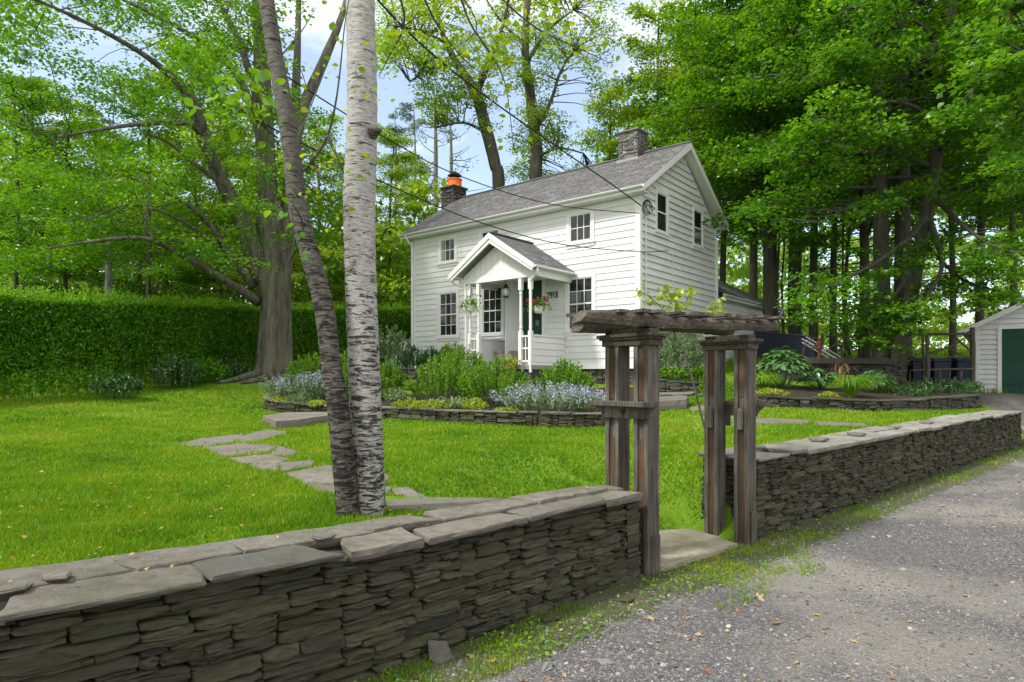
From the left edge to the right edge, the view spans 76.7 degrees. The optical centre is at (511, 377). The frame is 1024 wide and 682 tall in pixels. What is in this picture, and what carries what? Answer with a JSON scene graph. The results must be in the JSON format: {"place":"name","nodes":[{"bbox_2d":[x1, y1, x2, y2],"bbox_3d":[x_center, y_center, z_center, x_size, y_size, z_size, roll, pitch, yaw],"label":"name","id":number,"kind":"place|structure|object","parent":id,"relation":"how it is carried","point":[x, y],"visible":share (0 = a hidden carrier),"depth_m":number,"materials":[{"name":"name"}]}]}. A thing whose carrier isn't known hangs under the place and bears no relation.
{"place":"outdoors","nodes":[
{"label":"outdoors","id":0,"kind":"place"},
{"bbox_2d":[0,354,1023,669],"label":"ground","id":1,"kind":"structure","parent":0,"point":[682,506],"depth_m":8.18,"materials":[{"name":"green plant"}]},
{"bbox_2d":[1,48,75,280],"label":"pine tree","id":2,"kind":"object","parent":1,"relation":"on","point":[21,60],"visible":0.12,"depth_m":37.76,"materials":[{"name":"green plant"}]},
{"bbox_2d":[0,67,104,308],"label":"woodland tree","id":3,"kind":"object","parent":1,"relation":"on","point":[35,82],"visible":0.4,"depth_m":26.99,"materials":[{"name":"green plant"}]},
{"bbox_2d":[0,66,123,293],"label":"woodland tree","id":4,"kind":"object","parent":1,"relation":"on","point":[54,124],"visible":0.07,"depth_m":37.59,"materials":[{"name":"green plant"}]},
{"bbox_2d":[0,88,163,370],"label":"woodland tree","id":5,"kind":"object","parent":1,"relation":"on","point":[93,276],"visible":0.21,"depth_m":28.81,"materials":[{"name":"green plant"}]},
{"bbox_2d":[88,223,130,374],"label":"dead tree","id":6,"kind":"object","parent":1,"relation":"on","point":[108,277],"visible":0.33,"depth_m":21.92,"materials":[{"name":"brown wood"}]},
{"bbox_2d":[87,372,145,399],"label":"loose bush","id":7,"kind":"object","parent":1,"relation":"on","point":[125,382],"visible":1,"depth_m":15.77,"materials":[{"name":"green plant"}]},
{"bbox_2d":[60,77,236,368],"bbox_3d":[-15.428,-6.497,28.143,7.482,13.056,6.716,0,0,34],"label":"woodland tree","id":8,"kind":"object","parent":1,"relation":"on","point":[149,271],"visible":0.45,"depth_m":27.93,"materials":[{"name":"green plant"}]},
{"bbox_2d":[93,30,255,321],"bbox_3d":[-16.143,-9.000,33.567,10.046,17.465,8.999,0,0,-45],"label":"woodland tree","id":9,"kind":"object","parent":1,"relation":"on","point":[187,113],"visible":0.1,"depth_m":33.27,"materials":[{"name":"green plant"}]},
{"bbox_2d":[147,351,201,390],"bbox_3d":[-9.558,-0.149,18.415,1.471,1.201,1.499,0,0,0],"label":"loose bush","id":10,"kind":"object","parent":1,"relation":"on","point":[182,369],"visible":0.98,"depth_m":18.31,"materials":[{"name":"green plant"}]},
{"bbox_2d":[0,0,378,383],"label":"maple tree","id":11,"kind":"object","parent":1,"relation":"on","point":[266,253],"visible":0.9,"depth_m":19.36,"materials":[{"name":"green plant"}]},
{"bbox_2d":[0,281,410,397],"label":"hedge","id":12,"kind":"object","parent":1,"relation":"on","point":[48,338],"visible":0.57,"depth_m":18.13,"materials":[{"name":"green plant"}]},
{"bbox_2d":[186,356,232,384],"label":"loose bush","id":13,"kind":"object","parent":1,"relation":"on","point":[211,369],"visible":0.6,"depth_m":19.66,"materials":[{"name":"green plant"}]},
{"bbox_2d":[135,99,303,303],"bbox_3d":[-13.145,-6.650,30.298,7.482,13.056,6.716,0,0,-4],"label":"woodland tree","id":14,"kind":"object","parent":1,"relation":"on","point":[226,138],"visible":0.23,"depth_m":29.57,"materials":[{"name":"green plant"}]},
{"bbox_2d":[215,357,253,381],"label":"loose bush","id":15,"kind":"object","parent":1,"relation":"on","point":[236,367],"visible":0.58,"depth_m":20.66,"materials":[{"name":"green plant"}]},
{"bbox_2d":[184,0,398,518],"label":"birch tree","id":16,"kind":"object","parent":1,"relation":"on","point":[343,465],"visible":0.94,"depth_m":4.55,"materials":[{"name":"grey plant"}]},
{"bbox_2d":[263,412,327,427],"bbox_3d":[-4.482,0.863,13.251,1.298,0.196,2.606,0,0,0],"label":"stone step","id":17,"kind":"object","parent":1,"relation":"on","point":[287,419],"visible":0.88,"depth_m":12.83,"materials":[{"name":"stone"}]},
{"bbox_2d":[277,111,388,306],"bbox_3d":[-9.297,-6.809,31.921,6.716,13.056,7.482,0,0,-16],"label":"woodland tree","id":18,"kind":"object","parent":1,"relation":"on","point":[322,133],"visible":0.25,"depth_m":31.55,"materials":[{"name":"green plant"}]},
{"bbox_2d":[291,149,401,304],"bbox_3d":[-9.279,-7.129,37.670,7.482,13.056,6.716,0,0,-37],"label":"woodland tree","id":19,"kind":"object","parent":1,"relation":"on","point":[339,184],"visible":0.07,"depth_m":37.64,"materials":[{"name":"green plant"}]},
{"bbox_2d":[328,123,435,304],"bbox_3d":[-6.510,-6.952,34.274,6.716,13.056,7.482,0,0,25],"label":"woodland tree","id":20,"kind":"object","parent":1,"relation":"on","point":[396,160],"visible":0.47,"depth_m":33.58,"materials":[{"name":"green plant"}]},
{"bbox_2d":[378,324,415,368],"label":"loose bush","id":21,"kind":"object","parent":1,"relation":"on","point":[392,346],"visible":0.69,"depth_m":21.76,"materials":[{"name":"green plant"}]},
{"bbox_2d":[376,102,424,220],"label":"pine tree","id":22,"kind":"object","parent":1,"relation":"on","point":[409,115],"visible":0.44,"depth_m":41.86,"materials":[{"name":"green plant"}]},
{"bbox_2d":[376,149,441,295],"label":"woodland tree","id":23,"kind":"object","parent":1,"relation":"on","point":[405,182],"visible":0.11,"depth_m":39.55,"materials":[{"name":"green plant"}]},
{"bbox_2d":[393,345,426,368],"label":"round shrub","id":24,"kind":"object","parent":1,"relation":"on","point":[406,359],"visible":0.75,"depth_m":21.28,"materials":[{"name":"green plant"}]},
{"bbox_2d":[404,83,460,212],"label":"pine tree","id":25,"kind":"object","parent":1,"relation":"on","point":[435,162],"visible":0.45,"depth_m":37.89,"materials":[{"name":"green plant"}]},
{"bbox_2d":[262,391,604,427],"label":"garden wall","id":26,"kind":"structure","parent":1,"relation":"on","point":[566,419],"depth_m":13.57,"materials":[{"name":"stone"}]},
{"bbox_2d":[374,0,527,188],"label":"maple tree","id":27,"kind":"object","parent":1,"relation":"on","point":[492,153],"visible":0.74,"depth_m":28.95,"materials":[{"name":"green plant"}]},
{"bbox_2d":[417,114,487,198],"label":"pine tree","id":28,"kind":"object","parent":1,"relation":"on","point":[451,154],"visible":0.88,"depth_m":35.91,"materials":[{"name":"green plant"}]},
{"bbox_2d":[290,383,632,413],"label":"bed soil","id":29,"kind":"structure","parent":1,"relation":"on","point":[389,401],"depth_m":15.61,"materials":[{"name":"soil"}]},
{"bbox_2d":[258,373,311,400],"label":"lavender","id":30,"kind":"object","parent":29,"relation":"on","point":[282,389],"visible":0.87,"depth_m":15.96,"materials":[{"name":"green plant"}]},
{"bbox_2d":[281,351,324,394],"bbox_3d":[-5.293,-0.126,16.995,1.427,1.157,1.451,0,0,27],"label":"leafy shrub","id":31,"kind":"object","parent":29,"relation":"on","point":[310,367],"visible":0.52,"depth_m":16.72,"materials":[{"name":"green plant"}]},
{"bbox_2d":[295,369,325,401],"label":"lavender","id":32,"kind":"object","parent":29,"relation":"on","point":[315,383],"visible":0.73,"depth_m":15.63,"materials":[{"name":"green plant"}]},
{"bbox_2d":[380,356,407,395],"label":"leafy shrub","id":33,"kind":"object","parent":29,"relation":"on","point":[395,375],"visible":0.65,"depth_m":16.24,"materials":[{"name":"green plant"}]},
{"bbox_2d":[403,352,483,402],"bbox_3d":[-1.636,0.019,15.584,1.989,1.255,1.930,0,0,0],"label":"leafy shrub","id":34,"kind":"object","parent":29,"relation":"on","point":[441,376],"visible":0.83,"depth_m":15.30,"materials":[{"name":"green plant"}]},
{"bbox_2d":[444,344,487,387],"bbox_3d":[-1.331,-0.310,17.389,1.489,1.211,1.545,0,0,-42],"label":"leafy shrub","id":35,"kind":"object","parent":29,"relation":"on","point":[468,360],"visible":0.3,"depth_m":17.25,"materials":[{"name":"green plant"}]},
{"bbox_2d":[454,355,536,407],"bbox_3d":[-0.371,0.076,14.986,1.982,1.242,2.013,0,0,0],"label":"leafy shrub","id":36,"kind":"object","parent":29,"relation":"on","point":[498,378],"visible":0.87,"depth_m":14.76,"materials":[{"name":"green plant"}]},
{"bbox_2d":[489,380,600,413],"bbox_3d":[0.714,0.444,13.903,2.409,0.816,2.400,0,0,0],"label":"flowering catmint","id":37,"kind":"object","parent":29,"relation":"on","point":[551,395],"visible":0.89,"depth_m":13.60,"materials":[{"name":"blue plant"}]},
{"bbox_2d":[531,356,597,401],"bbox_3d":[1.182,0.029,15.198,1.493,1.062,1.576,0,0,-12],"label":"leafy shrub","id":38,"kind":"object","parent":29,"relation":"on","point":[572,374],"visible":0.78,"depth_m":14.93,"materials":[{"name":"green plant"}]},
{"bbox_2d":[557,387,604,412],"bbox_3d":[1.515,0.497,13.607,1.173,0.674,1.201,0,0,0],"label":"flowering catmint","id":39,"kind":"object","parent":29,"relation":"on","point":[585,396],"visible":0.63,"depth_m":13.46,"materials":[{"name":"blue plant"}]},
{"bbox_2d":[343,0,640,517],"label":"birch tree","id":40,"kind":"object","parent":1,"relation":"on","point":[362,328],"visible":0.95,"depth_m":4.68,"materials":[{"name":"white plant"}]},
{"bbox_2d":[0,345,1008,399],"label":"rough grass","id":41,"kind":"structure","parent":1,"relation":"on","point":[965,352],"depth_m":20.99,"materials":[{"name":"plant"}]},
{"bbox_2d":[0,63,1023,362],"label":"wood","id":42,"kind":"object","parent":1,"relation":"on","point":[734,273],"depth_m":36.30,"materials":[{"name":"green plant"}]},
{"bbox_2d":[486,0,626,182],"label":"maple tree","id":43,"kind":"object","parent":1,"relation":"on","point":[536,114],"visible":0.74,"depth_m":31.36,"materials":[{"name":"green plant"}]},
{"bbox_2d":[398,127,784,389],"bbox_3d":[2.663,-3.950,24.998,10.796,9.100,14.540,0,0,39],"label":"farmhouse","id":44,"kind":"object","parent":1,"relation":"on","point":[456,260],"visible":0.62,"depth_m":20.27,"materials":[{"name":"white paint"}]},
{"bbox_2d":[436,234,457,267],"bbox_3d":[-2.311,-4.520,23.104,1.020,1.100,0.083,0,0,39],"label":"window","id":45,"kind":"structure","parent":44,"relation":"in","point":[447,245],"depth_m":23.11,"materials":[{"name":"white paint"}]},
{"bbox_2d":[436,288,459,340],"bbox_3d":[-2.284,-2.225,23.080,1.150,1.830,0.083,0,0,39],"label":"window","id":46,"kind":"structure","parent":44,"relation":"in","point":[448,301],"depth_m":23.11,"materials":[{"name":"white paint"}]},
{"bbox_2d":[257,120,667,251],"bbox_3d":[0.363,-3.252,13.307,1.283,0.954,14.032,0,0,32],"label":"power cable","id":47,"kind":"object","parent":44,"relation":"attached to","point":[456,213],"visible":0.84,"depth_m":11.97,"materials":[{"name":"rubber"}]},
{"bbox_2d":[287,76,639,213],"bbox_3d":[-0.123,-4.146,13.318,1.210,0.872,11.842,0,0,32],"label":"power cable","id":48,"kind":"object","parent":44,"relation":"attached to","point":[447,170],"visible":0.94,"depth_m":12.75,"materials":[{"name":"rubber"}]},
{"bbox_2d":[480,285,504,338],"bbox_3d":[-0.674,-2.225,21.756,1.140,1.830,0.083,0,0,39],"label":"window","id":49,"kind":"structure","parent":44,"relation":"in","point":[492,321],"depth_m":21.77,"materials":[{"name":"white paint"}]},
{"bbox_2d":[377,0,641,205],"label":"power cable","id":50,"kind":"object","parent":44,"relation":"attached to","point":[417,40],"visible":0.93,"depth_m":12.49,"materials":[{"name":"rubber"}]},
{"bbox_2d":[505,281,519,359],"bbox_3d":[0.045,-1.800,20.709,0.681,2.500,0.030,0,0,-40],"label":"screen door","id":51,"kind":"structure","parent":44,"relation":"in","point":[512,325],"depth_m":20.66,"materials":[{"name":"grey paint"}]},
{"bbox_2d":[523,280,541,359],"bbox_3d":[0.640,-1.800,20.666,0.790,2.600,0.079,0,0,39],"label":"door","id":52,"kind":"structure","parent":44,"relation":"in","point":[537,285],"depth_m":20.67,"materials":[{"name":"green paint"}]},
{"bbox_2d":[563,272,595,335],"bbox_3d":[2.053,-2.205,19.511,1.160,1.850,0.083,0,0,39],"label":"window","id":53,"kind":"structure","parent":44,"relation":"in","point":[580,294],"depth_m":19.56,"materials":[{"name":"white paint"}]},
{"bbox_2d":[565,207,594,248],"bbox_3d":[2.053,-4.500,19.513,1.060,1.120,0.083,0,0,39],"label":"window","id":54,"kind":"structure","parent":44,"relation":"in","point":[580,224],"depth_m":19.52,"materials":[{"name":"white paint"}]},
{"bbox_2d":[654,188,669,239],"bbox_3d":[4.484,-4.875,19.305,0.083,1.390,0.900,0,0,39],"label":"window","id":55,"kind":"structure","parent":44,"relation":"in","point":[661,230],"depth_m":19.32,"materials":[{"name":"white paint"}]},
{"bbox_2d":[692,206,704,252],"bbox_3d":[6.138,-4.875,21.310,0.083,1.390,0.900,0,0,39],"label":"window","id":56,"kind":"structure","parent":44,"relation":"in","point":[698,214],"depth_m":21.33,"materials":[{"name":"white paint"}]},
{"bbox_2d":[561,81,652,169],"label":"woodland tree","id":57,"kind":"object","parent":1,"relation":"on","point":[606,102],"visible":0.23,"depth_m":35.63,"materials":[{"name":"green plant"}]},
{"bbox_2d":[659,395,688,409],"bbox_3d":[3.550,0.552,14.336,0.776,0.304,0.895,0,0,0],"label":"stone step","id":58,"kind":"object","parent":1,"relation":"on","point":[674,402],"visible":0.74,"depth_m":13.90,"materials":[{"name":"stone"}]},
{"bbox_2d":[659,365,689,382],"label":"ground cover","id":59,"kind":"object","parent":1,"relation":"on","point":[671,371],"visible":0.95,"depth_m":16.41,"materials":[{"name":"green plant"}]},
{"bbox_2d":[588,0,761,237],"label":"woodland tree","id":60,"kind":"object","parent":1,"relation":"on","point":[662,72],"visible":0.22,"depth_m":32.52,"materials":[{"name":"green plant"}]},
{"bbox_2d":[566,308,784,574],"bbox_3d":[1.433,0.534,5.790,2.821,2.292,0.709,0,0,-40],"label":"garden arbor","id":61,"kind":"object","parent":1,"relation":"on","point":[637,330],"visible":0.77,"depth_m":5.52,"materials":[{"name":"brown wood"}]},
{"bbox_2d":[634,283,727,426],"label":"sapling","id":62,"kind":"object","parent":1,"relation":"on","point":[675,297],"visible":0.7,"depth_m":7.59,"materials":[{"name":"plant"}]},
{"bbox_2d":[659,379,702,392],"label":"garden wall","id":63,"kind":"structure","parent":1,"relation":"on","point":[667,385],"depth_m":16.03,"materials":[{"name":"grey"}]},
{"bbox_2d":[659,331,703,381],"bbox_3d":[4.497,-0.752,17.172,1.646,1.816,1.618,0,0,0],"label":"feathery bush","id":64,"kind":"object","parent":1,"relation":"on","point":[695,356],"visible":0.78,"depth_m":16.83,"materials":[{"name":"green plant"}]},
{"bbox_2d":[626,0,828,286],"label":"woodland tree","id":65,"kind":"object","parent":1,"relation":"on","point":[695,11],"visible":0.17,"depth_m":30.53,"materials":[{"name":"green plant"}]},
{"bbox_2d":[631,2,873,331],"bbox_3d":[8.466,-7.279,23.299,8.130,14.638,4.409,0,0,15],"label":"maple tree","id":66,"kind":"object","parent":1,"relation":"on","point":[815,240],"visible":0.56,"depth_m":23.02,"materials":[{"name":"green plant"}]},
{"bbox_2d":[660,0,871,301],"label":"woodland tree","id":67,"kind":"object","parent":1,"relation":"on","point":[753,279],"visible":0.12,"depth_m":26.66,"materials":[{"name":"green plant"}]},
{"bbox_2d":[655,0,912,332],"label":"woodland tree","id":68,"kind":"object","parent":1,"relation":"on","point":[775,270],"visible":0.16,"depth_m":25.88,"materials":[{"name":"green plant"}]},
{"bbox_2d":[698,0,920,333],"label":"woodland tree","id":69,"kind":"object","parent":1,"relation":"on","point":[793,328],"visible":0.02,"depth_m":30.86,"materials":[{"name":"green plant"}]},
{"bbox_2d":[694,0,940,356],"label":"woodland tree","id":70,"kind":"object","parent":1,"relation":"on","point":[813,327],"visible":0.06,"depth_m":24.81,"materials":[{"name":"green plant"}]},
{"bbox_2d":[729,6,947,357],"bbox_3d":[14.304,-9.888,29.790,10.102,19.041,11.113,0,0,40],"label":"woodland tree","id":71,"kind":"object","parent":1,"relation":"on","point":[833,341],"visible":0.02,"depth_m":29.85,"materials":[{"name":"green plant"}]},
{"bbox_2d":[781,363,906,385],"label":"garden wall","id":72,"kind":"structure","parent":1,"relation":"on","point":[897,370],"depth_m":18.53,"materials":[{"name":"grey"}]},
{"bbox_2d":[786,358,890,363],"bbox_3d":[9.277,-0.472,18.375,2.972,0.168,0.250,0,0,-5],"label":"timber rail","id":73,"kind":"object","parent":72,"relation":"on","point":[849,360],"visible":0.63,"depth_m":18.27,"materials":[{"name":"wood"}]},
{"bbox_2d":[733,383,957,401],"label":"bed soil","id":74,"kind":"structure","parent":1,"relation":"on","point":[807,392],"depth_m":16.06,"materials":[{"name":"soil"}]},
{"bbox_2d":[756,346,814,387],"bbox_3d":[7.000,-0.278,16.808,1.617,1.101,1.658,0,0,0],"label":"hosta","id":75,"kind":"object","parent":74,"relation":"on","point":[768,361],"visible":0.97,"depth_m":16.61,"materials":[{"name":"green plant"}]},
{"bbox_2d":[795,368,841,388],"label":"hosta","id":76,"kind":"object","parent":74,"relation":"on","point":[820,381],"visible":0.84,"depth_m":16.89,"materials":[{"name":"green plant"}]},
{"bbox_2d":[887,384,934,396],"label":"shade plant","id":77,"kind":"object","parent":74,"relation":"on","point":[922,393],"visible":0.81,"depth_m":16.16,"materials":[{"name":"green plant"}]},
{"bbox_2d":[906,376,983,394],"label":"shade plant","id":78,"kind":"object","parent":74,"relation":"on","point":[970,386],"visible":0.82,"depth_m":17.10,"materials":[{"name":"green plant"}]},
{"bbox_2d":[695,0,1023,357],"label":"woodland tree","id":79,"kind":"object","parent":1,"relation":"on","point":[881,225],"visible":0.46,"depth_m":20.32,"materials":[{"name":"green plant"}]},
{"bbox_2d":[702,0,1023,355],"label":"woodland tree","id":80,"kind":"object","parent":1,"relation":"on","point":[900,197],"visible":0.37,"depth_m":19.78,"materials":[{"name":"green plant"}]},
{"bbox_2d":[718,0,1014,357],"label":"woodland tree","id":81,"kind":"object","parent":1,"relation":"on","point":[864,243],"visible":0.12,"depth_m":22.66,"materials":[{"name":"green plant"}]},
{"bbox_2d":[756,394,981,411],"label":"garden wall","id":82,"kind":"structure","parent":1,"relation":"on","point":[962,401],"depth_m":14.21,"materials":[{"name":"grey"}]},
{"bbox_2d":[763,0,1023,376],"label":"maple tree","id":83,"kind":"object","parent":1,"relation":"on","point":[906,312],"visible":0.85,"depth_m":17.36,"materials":[{"name":"green plant"}]},
{"bbox_2d":[840,327,975,393],"bbox_3d":[12.002,-0.468,19.938,3.678,2.060,1.268,0,0,38],"label":"rustic fence","id":84,"kind":"object","parent":1,"relation":"on","point":[972,358],"visible":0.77,"depth_m":19.27,"materials":[{"name":"wood"}]},
{"bbox_2d":[838,8,1023,356],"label":"woodland tree","id":85,"kind":"object","parent":1,"relation":"on","point":[952,329],"visible":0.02,"depth_m":33.93,"materials":[{"name":"green plant"}]},
{"bbox_2d":[843,2,1023,322],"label":"woodland tree","id":86,"kind":"object","parent":1,"relation":"on","point":[980,315],"visible":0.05,"depth_m":25.84,"materials":[{"name":"green plant"}]},
{"bbox_2d":[930,357,951,388],"bbox_3d":[13.493,-0.100,20.618,0.640,1.100,0.684,0,0,-6],"label":"wheeled bin","id":87,"kind":"object","parent":1,"relation":"on","point":[940,362],"visible":0.44,"depth_m":20.33,"materials":[{"name":"plastic"}]},
{"bbox_2d":[944,357,969,389],"bbox_3d":[14.175,-0.100,20.617,0.640,1.100,0.684,0,0,-11],"label":"wheeled bin","id":88,"kind":"object","parent":1,"relation":"on","point":[960,362],"visible":0.3,"depth_m":20.34,"materials":[{"name":"plastic"}]},
{"bbox_2d":[911,21,1023,305],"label":"woodland tree","id":89,"kind":"object","parent":1,"relation":"on","point":[1012,227],"visible":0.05,"depth_m":32.59,"materials":[{"name":"green plant"}]},
{"bbox_2d":[925,0,1023,170],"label":"maple tree","id":90,"kind":"object","parent":1,"relation":"on","point":[1006,67],"visible":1,"depth_m":8.90,"materials":[{"name":"green plant"}]},
{"bbox_2d":[926,120,1023,255],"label":"woodland tree","id":91,"kind":"object","parent":1,"relation":"on","point":[955,227],"visible":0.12,"depth_m":25.57,"materials":[{"name":"green plant"}]},
{"bbox_2d":[958,302,1023,393],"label":"shed","id":92,"kind":"structure","parent":1,"relation":"on","point":[999,338],"depth_m":20.03,"materials":[{"name":"white"}]},
{"bbox_2d":[1002,329,1023,393],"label":"door","id":93,"kind":"structure","parent":92,"relation":"in","point":[1012,339],"depth_m":19.87,"materials":[{"name":"green paint"}]},
{"bbox_2d":[0,0,1023,349],"label":"sky","id":94,"kind":"structure","parent":0,"point":[314,38],"materials":[{"name":"blue"}]},
{"bbox_2d":[179,391,868,511],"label":"flagstone path","id":95,"kind":"structure","parent":0,"point":[311,473],"depth_m":7.61,"materials":[{"name":"grey stone"}]},
{"bbox_2d":[366,392,1023,681],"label":"gravel driveway","id":96,"kind":"structure","parent":0,"point":[1008,402],"depth_m":4.44,"materials":[{"name":"grey gravel"}]},
{"bbox_2d":[0,485,643,681],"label":"stone wall","id":97,"kind":"structure","parent":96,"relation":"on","point":[351,602],"depth_m":3.30,"materials":[{"name":"stone"}]},
{"bbox_2d":[0,582,33,595],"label":"loose stone","id":98,"kind":"object","parent":97,"relation":"on","point":[12,588],"visible":1,"depth_m":2.57,"materials":[{"name":"stone"}]},
{"bbox_2d":[428,640,453,663],"bbox_3d":[-0.398,1.560,3.650,0.148,0.129,0.148,0,0,-22],"label":"loose stone","id":99,"kind":"object","parent":96,"relation":"on","point":[439,651],"visible":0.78,"depth_m":3.66,"materials":[{"name":"stone"}]},
{"bbox_2d":[4,391,1023,681],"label":"leaf litter","id":100,"kind":"object","parent":96,"relation":"on","point":[528,627],"visible":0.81,"depth_m":4.49,"materials":[{"name":"plant"}]},
{"bbox_2d":[353,451,1022,681],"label":"verge weeds","id":101,"kind":"object","parent":96,"relation":"on","point":[548,630],"visible":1,"depth_m":4.18,"materials":[{"name":"green plant"}]},
{"bbox_2d":[356,446,1023,681],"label":"verge grass","id":102,"kind":"structure","parent":96,"relation":"on","point":[505,664],"depth_m":4.94,"materials":[{"name":"green plant"}]},
{"bbox_2d":[659,528,737,570],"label":"threshold slab","id":103,"kind":"structure","parent":96,"relation":"on","point":[680,547],"depth_m":5.92,"materials":[{"name":"stone"}]},
{"bbox_2d":[458,459,1023,677],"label":"fallen leaves","id":104,"kind":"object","parent":96,"relation":"on","point":[547,666],"depth_m":4.15,"materials":[{"name":"plant"}]},
{"bbox_2d":[698,410,1022,538],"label":"stone wall","id":105,"kind":"structure","parent":96,"relation":"on","point":[798,481],"depth_m":8.32,"materials":[{"name":"stone"}]},
{"bbox_2d":[826,374,894,396],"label":"ornamental grass","id":106,"kind":"object","parent":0,"point":[851,386],"depth_m":15.27,"materials":[{"name":"green plant"}]},
{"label":"upper terrace ground","id":107,"kind":"structure","parent":0,"visible":0},
{"bbox_2d":[756,331,813,358],"bbox_3d":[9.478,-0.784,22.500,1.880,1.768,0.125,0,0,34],"label":"dumpster","id":108,"kind":"object","parent":107,"relation":"on","point":[772,340],"visible":0.39,"depth_m":22.51,"materials":[{"name":"metal"}]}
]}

